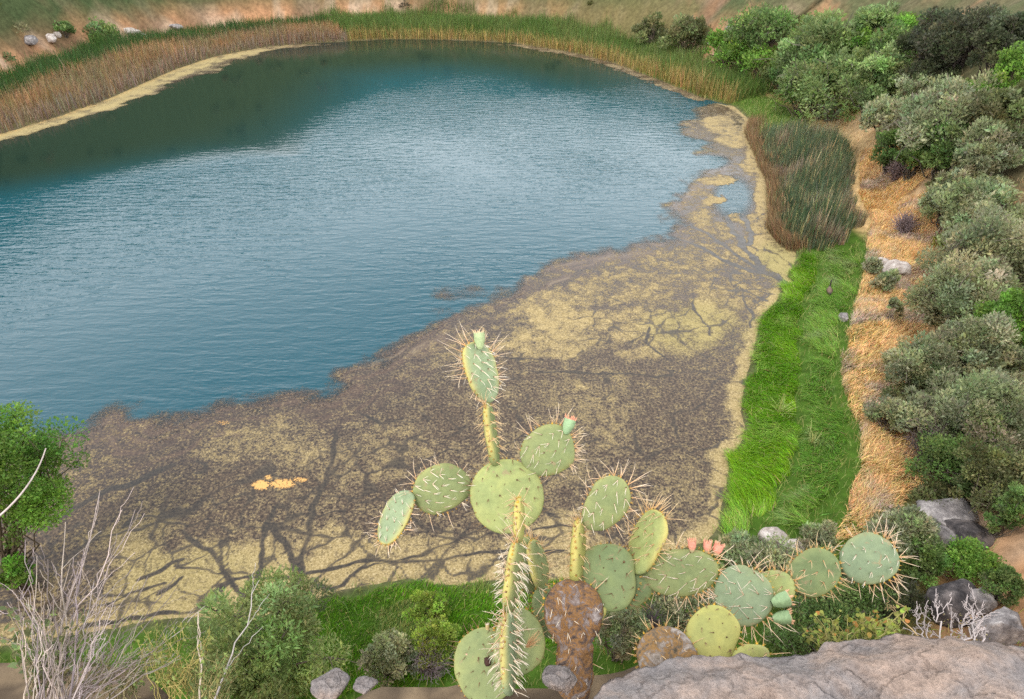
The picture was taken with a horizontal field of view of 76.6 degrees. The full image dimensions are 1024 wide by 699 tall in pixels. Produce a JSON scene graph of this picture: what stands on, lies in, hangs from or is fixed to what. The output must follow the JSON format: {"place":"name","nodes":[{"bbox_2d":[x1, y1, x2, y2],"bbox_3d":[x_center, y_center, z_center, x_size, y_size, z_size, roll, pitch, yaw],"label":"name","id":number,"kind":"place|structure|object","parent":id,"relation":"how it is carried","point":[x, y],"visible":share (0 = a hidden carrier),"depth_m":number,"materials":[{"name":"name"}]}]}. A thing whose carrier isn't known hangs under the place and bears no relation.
{"place":"outdoors","nodes":[
{"label":"outdoors","id":0,"kind":"place"},
{"bbox_2d":[0,662,638,698],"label":"ground shelf","id":1,"kind":"object","parent":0,"point":[12,683],"visible":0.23,"depth_m":2.33,"materials":[{"name":"stone"}]},
{"bbox_2d":[0,603,97,698],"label":"weed","id":2,"kind":"object","parent":1,"relation":"on","point":[27,633],"visible":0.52,"depth_m":3.12,"materials":[{"name":"green plant"}]},
{"bbox_2d":[0,448,204,698],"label":"bare shrub","id":3,"kind":"object","parent":1,"relation":"on","point":[81,687],"visible":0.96,"depth_m":3.08,"materials":[{"name":"grey plant"}]},
{"bbox_2d":[76,634,165,698],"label":"weed","id":4,"kind":"object","parent":1,"relation":"on","point":[133,686],"visible":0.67,"depth_m":3.13,"materials":[{"name":"green plant"}]},
{"bbox_2d":[131,618,213,698],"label":"weed","id":5,"kind":"object","parent":1,"relation":"on","point":[170,681],"visible":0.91,"depth_m":3.14,"materials":[{"name":"green plant"}]},
{"bbox_2d":[180,646,249,698],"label":"weed","id":6,"kind":"object","parent":1,"relation":"on","point":[213,685],"visible":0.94,"depth_m":3.16,"materials":[{"name":"green plant"}]},
{"bbox_2d":[310,668,349,698],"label":"stone","id":7,"kind":"object","parent":1,"relation":"on","point":[332,683],"visible":1,"depth_m":2.05,"materials":[{"name":"stone"}]},
{"bbox_2d":[353,676,377,693],"bbox_3d":[-0.467,1.067,2.061,0.065,0.024,0.065,18,39,24],"label":"stone","id":8,"kind":"object","parent":1,"relation":"on","point":[364,684],"visible":1,"depth_m":2.05,"materials":[{"name":"stone"}]},
{"bbox_2d":[448,618,515,698],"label":"prickly pear","id":9,"kind":"object","parent":1,"relation":"on","point":[472,665],"visible":0.79,"depth_m":2.20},
{"bbox_2d":[483,486,550,696],"bbox_3d":[0.039,0.795,2.146,0.228,0.558,0.602,5,35,8],"label":"prickly pear","id":10,"kind":"object","parent":1,"relation":"on","point":[519,645],"visible":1,"depth_m":2.12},
{"bbox_2d":[542,665,576,691],"bbox_3d":[0.148,1.019,2.012,0.111,0.045,0.077,0,35,0],"label":"stone","id":11,"kind":"object","parent":1,"relation":"on","point":[559,678],"visible":1,"depth_m":2.00,"materials":[{"name":"stone"}]},
{"bbox_2d":[363,321,918,698],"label":"prickly pear","id":12,"kind":"object","parent":1,"relation":"on","point":[591,591],"visible":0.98,"depth_m":2.31,"materials":[{"name":"plant"}]},
{"bbox_2d":[625,601,782,667],"bbox_3d":[0.605,0.915,2.012,0.505,0.170,0.294,0,35,0],"label":"prickly pear","id":13,"kind":"object","parent":1,"relation":"on","point":[713,630],"visible":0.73,"depth_m":2.02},
{"bbox_2d":[593,633,1023,698],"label":"rock ledge","id":14,"kind":"object","parent":1,"relation":"on","point":[897,666],"visible":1,"depth_m":1.59,"materials":[{"name":"stone"}]},
{"bbox_2d":[848,605,910,639],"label":"vine","id":15,"kind":"object","parent":1,"relation":"on","point":[879,632],"visible":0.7,"depth_m":2.08,"materials":[{"name":"green plant"}]},
{"bbox_2d":[0,39,752,437],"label":"lake water","id":16,"kind":"structure","parent":0,"point":[266,225],"depth_m":50.58,"materials":[{"name":"liquid"}]},
{"bbox_2d":[0,44,708,140],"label":"algae fringe","id":17,"kind":"object","parent":16,"relation":"on","point":[211,65],"visible":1,"depth_m":84.60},
{"bbox_2d":[0,103,796,645],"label":"algae mat","id":18,"kind":"object","parent":16,"relation":"on","point":[638,355],"visible":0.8,"depth_m":29.09,"materials":[{"name":"plant"}]},
{"bbox_2d":[743,109,819,251],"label":"rusty reeds","id":19,"kind":"object","parent":16,"relation":"in","point":[786,240],"visible":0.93,"depth_m":51.84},
{"bbox_2d":[0,0,1023,698],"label":"ground","id":20,"kind":"structure","parent":0,"point":[38,16],"depth_m":43.64,"materials":[{"name":"soil"}]},
{"bbox_2d":[0,551,37,590],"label":"shrub","id":21,"kind":"object","parent":20,"relation":"on","point":[13,570],"visible":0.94,"depth_m":22.15,"materials":[{"name":"green plant"}]},
{"bbox_2d":[0,399,92,571],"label":"tree","id":22,"kind":"object","parent":20,"relation":"on","point":[30,504],"visible":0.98,"depth_m":20.49,"materials":[{"name":"green plant"}]},
{"bbox_2d":[82,16,119,41],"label":"shrub","id":23,"kind":"object","parent":20,"relation":"on","point":[103,26],"visible":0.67,"depth_m":100.33,"materials":[{"name":"green plant"}]},
{"bbox_2d":[0,7,332,98],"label":"green reed belt","id":24,"kind":"object","parent":20,"relation":"on","point":[95,48],"visible":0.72,"depth_m":94.27,"materials":[{"name":"green plant"}]},
{"bbox_2d":[0,15,348,133],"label":"dry reed belt","id":25,"kind":"object","parent":20,"relation":"on","point":[91,77],"visible":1,"depth_m":85.74,"materials":[{"name":"plant"}]},
{"bbox_2d":[181,563,361,698],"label":"mesquite","id":26,"kind":"object","parent":20,"relation":"on","point":[253,682],"visible":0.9,"depth_m":16.73,"materials":[{"name":"green plant"}]},
{"bbox_2d":[355,627,420,686],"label":"shrub","id":27,"kind":"object","parent":20,"relation":"on","point":[394,652],"visible":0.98,"depth_m":18.97,"materials":[{"name":"green plant"}]},
{"bbox_2d":[240,576,563,698],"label":"lawn grass","id":28,"kind":"structure","parent":20,"relation":"on","point":[402,598],"depth_m":21.67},
{"bbox_2d":[402,589,451,627],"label":"shrub","id":29,"kind":"object","parent":20,"relation":"on","point":[434,609],"visible":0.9,"depth_m":20.66,"materials":[{"name":"green plant"}]},
{"bbox_2d":[406,621,456,685],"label":"dead bush","id":30,"kind":"object","parent":20,"relation":"on","point":[429,670],"visible":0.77,"depth_m":19.22,"materials":[{"name":"grey plant"}]},
{"bbox_2d":[407,613,461,669],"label":"shrub","id":31,"kind":"object","parent":20,"relation":"on","point":[431,628],"visible":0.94,"depth_m":19.28,"materials":[{"name":"green plant"}]},
{"bbox_2d":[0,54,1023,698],"bbox_3d":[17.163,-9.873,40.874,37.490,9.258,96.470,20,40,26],"label":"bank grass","id":32,"kind":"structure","parent":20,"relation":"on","point":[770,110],"depth_m":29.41,"materials":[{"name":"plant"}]},
{"bbox_2d":[313,0,776,103],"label":"reed bank","id":33,"kind":"structure","parent":20,"relation":"on","point":[691,67],"depth_m":105.95,"materials":[{"name":"green plant"}]},
{"bbox_2d":[594,606,650,664],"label":"shrub","id":34,"kind":"object","parent":20,"relation":"on","point":[624,621],"visible":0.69,"depth_m":18.83,"materials":[{"name":"green plant"}]},
{"bbox_2d":[631,10,668,45],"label":"shrub","id":35,"kind":"object","parent":20,"relation":"on","point":[644,28],"visible":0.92,"depth_m":98.24,"materials":[{"name":"green plant"}]},
{"bbox_2d":[657,12,712,54],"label":"shrub","id":36,"kind":"object","parent":20,"relation":"on","point":[686,28],"visible":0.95,"depth_m":91.65,"materials":[{"name":"green plant"}]},
{"bbox_2d":[644,586,741,632],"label":"shrub","id":37,"kind":"object","parent":20,"relation":"on","point":[671,606],"visible":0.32,"depth_m":20.14,"materials":[{"name":"green plant"}]},
{"bbox_2d":[703,27,737,63],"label":"shrub","id":38,"kind":"object","parent":20,"relation":"on","point":[714,39],"visible":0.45,"depth_m":85.63,"materials":[{"name":"green plant"}]},
{"bbox_2d":[711,527,763,568],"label":"shrub","id":39,"kind":"object","parent":20,"relation":"on","point":[737,540],"visible":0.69,"depth_m":23.00,"materials":[{"name":"green plant"}]},
{"bbox_2d":[705,38,773,73],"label":"shrub","id":40,"kind":"object","parent":20,"relation":"on","point":[730,51],"visible":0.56,"depth_m":81.81,"materials":[{"name":"green plant"}]},
{"bbox_2d":[731,42,779,83],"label":"shrub","id":41,"kind":"object","parent":20,"relation":"on","point":[749,62],"visible":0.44,"depth_m":79.07,"materials":[{"name":"green plant"}]},
{"bbox_2d":[718,0,798,49],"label":"shrub","id":42,"kind":"object","parent":20,"relation":"on","point":[751,23],"visible":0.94,"depth_m":79.42,"materials":[{"name":"green plant"}]},
{"bbox_2d":[711,252,818,534],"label":"lime grass","id":43,"kind":"structure","parent":20,"relation":"on","point":[756,473],"depth_m":29.68,"materials":[{"name":"plant"}]},
{"bbox_2d":[757,527,786,558],"bbox_3d":[9.585,7.026,23.646,1.083,1.017,1.115,-26,43,-32],"label":"boulder","id":44,"kind":"object","parent":20,"relation":"on","point":[763,532],"visible":0.38,"depth_m":23.46,"materials":[{"name":"stone"}]},
{"bbox_2d":[758,62,787,89],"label":"shrub","id":45,"kind":"object","parent":20,"relation":"on","point":[772,73],"visible":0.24,"depth_m":77.08,"materials":[{"name":"green plant"}]},
{"bbox_2d":[736,531,811,599],"bbox_3d":[8.918,7.581,21.990,2.819,1.838,2.641,0,35,0],"label":"shrub","id":46,"kind":"object","parent":20,"relation":"on","point":[758,549],"visible":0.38,"depth_m":22.13,"materials":[{"name":"green plant"}]},
{"bbox_2d":[770,81,837,117],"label":"shrub","id":47,"kind":"object","parent":20,"relation":"on","point":[797,109],"visible":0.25,"depth_m":69.08,"materials":[{"name":"green plant"}]},
{"bbox_2d":[757,592,861,656],"bbox_3d":[9.250,8.636,19.962,2.774,2.275,2.733,26,42,32],"label":"shrub","id":48,"kind":"object","parent":20,"relation":"on","point":[798,642],"visible":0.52,"depth_m":19.82,"materials":[{"name":"green plant"}]},
{"bbox_2d":[763,245,861,528],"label":"combed grass","id":49,"kind":"structure","parent":20,"relation":"on","point":[825,312],"depth_m":30.65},
{"bbox_2d":[754,7,872,82],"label":"shrub","id":50,"kind":"object","parent":20,"relation":"on","point":[815,36],"visible":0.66,"depth_m":68.77,"materials":[{"name":"green plant"}]},
{"bbox_2d":[757,113,871,250],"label":"bulrushes","id":51,"kind":"object","parent":20,"relation":"on","point":[819,176],"visible":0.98,"depth_m":51.13,"materials":[{"name":"green plant"}]},
{"bbox_2d":[796,519,838,553],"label":"shrub","id":52,"kind":"object","parent":20,"relation":"on","point":[825,531],"visible":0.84,"depth_m":23.24,"materials":[{"name":"green plant"}]},
{"bbox_2d":[773,48,872,122],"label":"shrub","id":53,"kind":"object","parent":20,"relation":"on","point":[812,78],"visible":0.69,"depth_m":65.39,"materials":[{"name":"green plant"}]},
{"bbox_2d":[781,575,900,641],"bbox_3d":[10.464,8.268,20.438,3.250,2.354,3.055,-24,42,-30],"label":"shrub","id":54,"kind":"object","parent":20,"relation":"on","point":[857,601],"visible":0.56,"depth_m":20.19,"materials":[{"name":"green plant"}]},
{"bbox_2d":[833,25,877,57],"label":"tree","id":55,"kind":"object","parent":20,"relation":"on","point":[864,38],"visible":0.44,"depth_m":67.38,"materials":[{"name":"green plant"}]},
{"bbox_2d":[844,0,900,47],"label":"tree","id":56,"kind":"object","parent":20,"relation":"on","point":[876,16],"visible":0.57,"depth_m":67.39,"materials":[{"name":"green plant"}]},
{"bbox_2d":[861,255,883,273],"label":"shrub","id":57,"kind":"object","parent":20,"relation":"on","point":[872,264],"visible":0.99,"depth_m":40.09,"materials":[{"name":"green plant"}]},
{"bbox_2d":[839,39,912,124],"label":"shrub","id":58,"kind":"object","parent":20,"relation":"on","point":[885,63],"visible":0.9,"depth_m":57.90,"materials":[{"name":"green plant"}]},
{"bbox_2d":[868,268,901,292],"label":"shrub","id":59,"kind":"object","parent":20,"relation":"on","point":[890,279],"visible":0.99,"depth_m":38.23,"materials":[{"name":"green plant"}]},
{"bbox_2d":[853,19,916,59],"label":"tree","id":60,"kind":"object","parent":20,"relation":"on","point":[878,40],"visible":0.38,"depth_m":63.09,"materials":[{"name":"green plant"}]},
{"bbox_2d":[858,93,915,137],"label":"shrub","id":61,"kind":"object","parent":20,"relation":"on","point":[879,111],"visible":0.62,"depth_m":53.94,"materials":[{"name":"green plant"}]},
{"bbox_2d":[839,564,936,631],"bbox_3d":[11.957,7.945,21.174,3.078,1.850,2.908,0,35,0],"label":"shrub","id":62,"kind":"object","parent":20,"relation":"on","point":[911,596],"visible":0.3,"depth_m":20.56,"materials":[{"name":"green plant"}]},
{"bbox_2d":[862,393,913,432],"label":"shrub","id":63,"kind":"object","parent":20,"relation":"on","point":[877,412],"visible":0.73,"depth_m":28.31,"materials":[{"name":"green plant"}]},
{"bbox_2d":[836,145,940,542],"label":"dry grass","id":64,"kind":"structure","parent":20,"relation":"on","point":[884,482],"depth_m":34.98,"materials":[{"name":"plant"}]},
{"bbox_2d":[868,127,914,173],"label":"shrub","id":65,"kind":"object","parent":20,"relation":"on","point":[886,139],"visible":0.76,"depth_m":51.51,"materials":[{"name":"green plant"}]},
{"bbox_2d":[886,296,905,320],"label":"shrub","id":66,"kind":"object","parent":20,"relation":"on","point":[896,303],"visible":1,"depth_m":35.24,"materials":[{"name":"green plant"}]},
{"bbox_2d":[882,259,911,276],"bbox_3d":[23.874,-4.961,40.257,1.758,1.045,1.289,0,35,0],"label":"rock","id":67,"kind":"object","parent":20,"relation":"on","point":[903,268],"visible":0.64,"depth_m":39.91,"materials":[{"name":"stone"}]},
{"bbox_2d":[878,380,923,401],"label":"scrub","id":68,"kind":"object","parent":20,"relation":"on","point":[898,390],"visible":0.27,"depth_m":29.68,"materials":[{"name":"green plant"}]},
{"bbox_2d":[860,503,949,562],"bbox_3d":[13.707,6.522,22.554,2.403,2.586,2.605,-29,44,-34],"label":"shrub","id":69,"kind":"object","parent":20,"relation":"on","point":[911,520],"visible":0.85,"depth_m":22.05,"materials":[{"name":"green plant"}]},
{"bbox_2d":[889,206,923,234],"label":"dead bush","id":70,"kind":"object","parent":20,"relation":"on","point":[906,225],"visible":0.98,"depth_m":44.71,"materials":[{"name":"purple plant"}]},
{"bbox_2d":[893,146,932,180],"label":"shrub","id":71,"kind":"object","parent":20,"relation":"on","point":[904,160],"visible":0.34,"depth_m":48.34,"materials":[{"name":"green plant"}]},
{"bbox_2d":[893,71,936,107],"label":"shrub","id":72,"kind":"object","parent":20,"relation":"on","point":[910,87],"visible":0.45,"depth_m":53.07,"materials":[{"name":"green plant"}]},
{"bbox_2d":[879,330,965,387],"bbox_3d":[19.016,0.801,29.891,4.156,3.550,3.563,8,36,11],"label":"shrub","id":73,"kind":"object","parent":20,"relation":"on","point":[903,361],"visible":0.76,"depth_m":28.92,"materials":[{"name":"green plant"}]},
{"bbox_2d":[898,531,951,588],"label":"shrub","id":74,"kind":"object","parent":20,"relation":"on","point":[936,558],"visible":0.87,"depth_m":21.49,"materials":[{"name":"green plant"}]},
{"bbox_2d":[888,410,964,473],"bbox_3d":[17.235,3.787,26.226,3.352,2.351,3.356,0,35,0],"label":"shrub","id":75,"kind":"object","parent":20,"relation":"on","point":[915,445],"visible":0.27,"depth_m":26.41,"materials":[{"name":"green plant"}]},
{"bbox_2d":[894,5,959,65],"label":"shrub","id":76,"kind":"object","parent":20,"relation":"on","point":[907,40],"visible":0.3,"depth_m":55.98,"materials":[{"name":"green plant"}]},
{"bbox_2d":[895,55,961,87],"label":"shrub","id":77,"kind":"object","parent":20,"relation":"on","point":[937,65],"visible":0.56,"depth_m":53.09,"materials":[{"name":"green plant"}]},
{"bbox_2d":[890,384,969,437],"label":"shrub","id":78,"kind":"object","parent":20,"relation":"on","point":[921,401],"visible":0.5,"depth_m":27.20,"materials":[{"name":"green plant"}]},
{"bbox_2d":[907,477,964,504],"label":"shrub","id":79,"kind":"object","parent":20,"relation":"on","point":[926,490],"visible":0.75,"depth_m":24.50,"materials":[{"name":"green plant"}]},
{"bbox_2d":[903,120,971,179],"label":"shrub","id":80,"kind":"object","parent":20,"relation":"on","point":[940,154],"visible":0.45,"depth_m":44.52,"materials":[{"name":"green plant"}]},
{"bbox_2d":[914,176,965,229],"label":"shrub","id":81,"kind":"object","parent":20,"relation":"on","point":[928,205],"visible":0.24,"depth_m":42.69,"materials":[{"name":"green plant"}]},
{"bbox_2d":[884,576,998,641],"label":"bare twigs","id":82,"kind":"object","parent":20,"relation":"on","point":[978,625],"visible":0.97,"depth_m":2.20,"materials":[{"name":"grey plant"}]},
{"bbox_2d":[881,68,1010,162],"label":"shrub","id":83,"kind":"object","parent":20,"relation":"on","point":[950,100],"visible":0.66,"depth_m":44.77,"materials":[{"name":"green plant"}]},
{"bbox_2d":[916,498,979,525],"bbox_3d":[16.086,6.206,23.771,2.362,0.831,1.724,0,35,0],"label":"layered rock","id":84,"kind":"object","parent":20,"relation":"on","point":[957,508],"visible":0.54,"depth_m":23.67,"materials":[{"name":"grey stone"}]},
{"bbox_2d":[916,313,981,365],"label":"shrub","id":85,"kind":"object","parent":20,"relation":"on","point":[947,326],"visible":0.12,"depth_m":29.68,"materials":[{"name":"green plant"}]},
{"bbox_2d":[925,579,978,628],"bbox_3d":[14.025,8.115,20.647,1.607,1.547,1.380,0,35,0],"label":"boulder","id":86,"kind":"object","parent":20,"relation":"on","point":[958,590],"visible":0.72,"depth_m":20.26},
{"bbox_2d":[902,426,1008,501],"bbox_3d":[17.129,4.288,24.715,3.970,3.030,3.646,0,35,0],"label":"shrub","id":87,"kind":"object","parent":20,"relation":"on","point":[943,448],"visible":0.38,"depth_m":24.64,"materials":[{"name":"green plant"}]},
{"bbox_2d":[902,247,1023,325],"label":"shrub","id":88,"kind":"object","parent":20,"relation":"on","point":[986,279],"visible":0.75,"depth_m":31.50,"materials":[{"name":"green plant"}]},
{"bbox_2d":[914,1,1012,73],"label":"shrub","id":89,"kind":"object","parent":20,"relation":"on","point":[940,37],"visible":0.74,"depth_m":51.30,"materials":[{"name":"green plant"}]},
{"bbox_2d":[933,135,999,183],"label":"shrub","id":90,"kind":"object","parent":20,"relation":"on","point":[968,158],"visible":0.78,"depth_m":41.40,"materials":[{"name":"green plant"}]},
{"bbox_2d":[914,203,1023,298],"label":"shrub","id":91,"kind":"object","parent":20,"relation":"on","point":[998,235],"visible":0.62,"depth_m":34.25,"materials":[{"name":"green plant"}]},
{"bbox_2d":[943,518,994,550],"bbox_3d":[16.106,6.527,22.770,1.703,0.922,1.359,0,35,0],"label":"layered rock","id":92,"kind":"object","parent":20,"relation":"on","point":[959,528],"visible":0.57,"depth_m":22.52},
{"bbox_2d":[925,365,1023,456],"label":"shrub","id":93,"kind":"object","parent":20,"relation":"on","point":[976,400],"visible":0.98,"depth_m":25.14,"materials":[{"name":"green plant"}]},
{"bbox_2d":[942,535,1006,584],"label":"shrub","id":94,"kind":"object","parent":20,"relation":"on","point":[976,556],"visible":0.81,"depth_m":21.31,"materials":[{"name":"green plant"}]},
{"bbox_2d":[935,200,1015,246],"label":"shrub","id":95,"kind":"object","parent":20,"relation":"on","point":[966,217],"visible":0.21,"depth_m":38.59,"materials":[{"name":"green plant"}]},
{"bbox_2d":[932,172,1023,232],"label":"shrub","id":96,"kind":"object","parent":20,"relation":"on","point":[969,193],"visible":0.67,"depth_m":39.44,"materials":[{"name":"green plant"}]},
{"bbox_2d":[933,310,1023,384],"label":"shrub","id":97,"kind":"object","parent":20,"relation":"on","point":[994,339],"visible":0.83,"depth_m":27.79,"materials":[{"name":"green plant"}]},
{"bbox_2d":[969,587,997,616],"bbox_3d":[14.582,8.063,20.395,0.910,1.206,0.665,0,35,0],"label":"boulder","id":98,"kind":"object","parent":20,"relation":"on","point":[991,604],"visible":0.53,"depth_m":20.01,"materials":[{"name":"grey stone"}]},
{"bbox_2d":[948,435,1023,514],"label":"shrub","id":99,"kind":"object","parent":20,"relation":"on","point":[984,468],"visible":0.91,"depth_m":22.91,"materials":[{"name":"green plant"}]},
{"bbox_2d":[951,115,1023,177],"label":"shrub","id":100,"kind":"object","parent":20,"relation":"on","point":[1011,155],"visible":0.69,"depth_m":41.36,"materials":[{"name":"green plant"}]},
{"bbox_2d":[963,78,1023,146],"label":"shrub","id":101,"kind":"object","parent":20,"relation":"on","point":[1011,100],"visible":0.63,"depth_m":41.85,"materials":[{"name":"green plant"}]},
{"bbox_2d":[965,9,1023,81],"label":"shrub","id":102,"kind":"object","parent":20,"relation":"on","point":[1006,31],"visible":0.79,"depth_m":45.57,"materials":[{"name":"green plant"}]},
{"bbox_2d":[970,607,1023,644],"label":"boulder","id":103,"kind":"object","parent":20,"relation":"on","point":[1004,626],"visible":0.65,"depth_m":18.77,"materials":[{"name":"grey stone"}]},
{"bbox_2d":[972,287,1023,346],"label":"shrub","id":104,"kind":"object","parent":20,"relation":"on","point":[1010,300],"visible":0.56,"depth_m":28.61,"materials":[{"name":"green plant"}]},
{"bbox_2d":[976,40,1023,92],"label":"shrub","id":105,"kind":"object","parent":20,"relation":"on","point":[1010,64],"visible":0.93,"depth_m":43.35,"materials":[{"name":"green plant"}]},
{"bbox_2d":[977,562,1023,606],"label":"shrub","id":106,"kind":"object","parent":20,"relation":"on","point":[1004,574],"visible":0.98,"depth_m":19.75,"materials":[{"name":"green plant"}]},
{"bbox_2d":[983,481,1023,538],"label":"shrub","id":107,"kind":"object","parent":20,"relation":"on","point":[1011,508],"visible":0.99,"depth_m":21.63,"materials":[{"name":"green plant"}]},
{"bbox_2d":[802,609,881,650],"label":"vine","id":108,"kind":"object","parent":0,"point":[822,636],"visible":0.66,"depth_m":2.08,"materials":[{"name":"green plant"}]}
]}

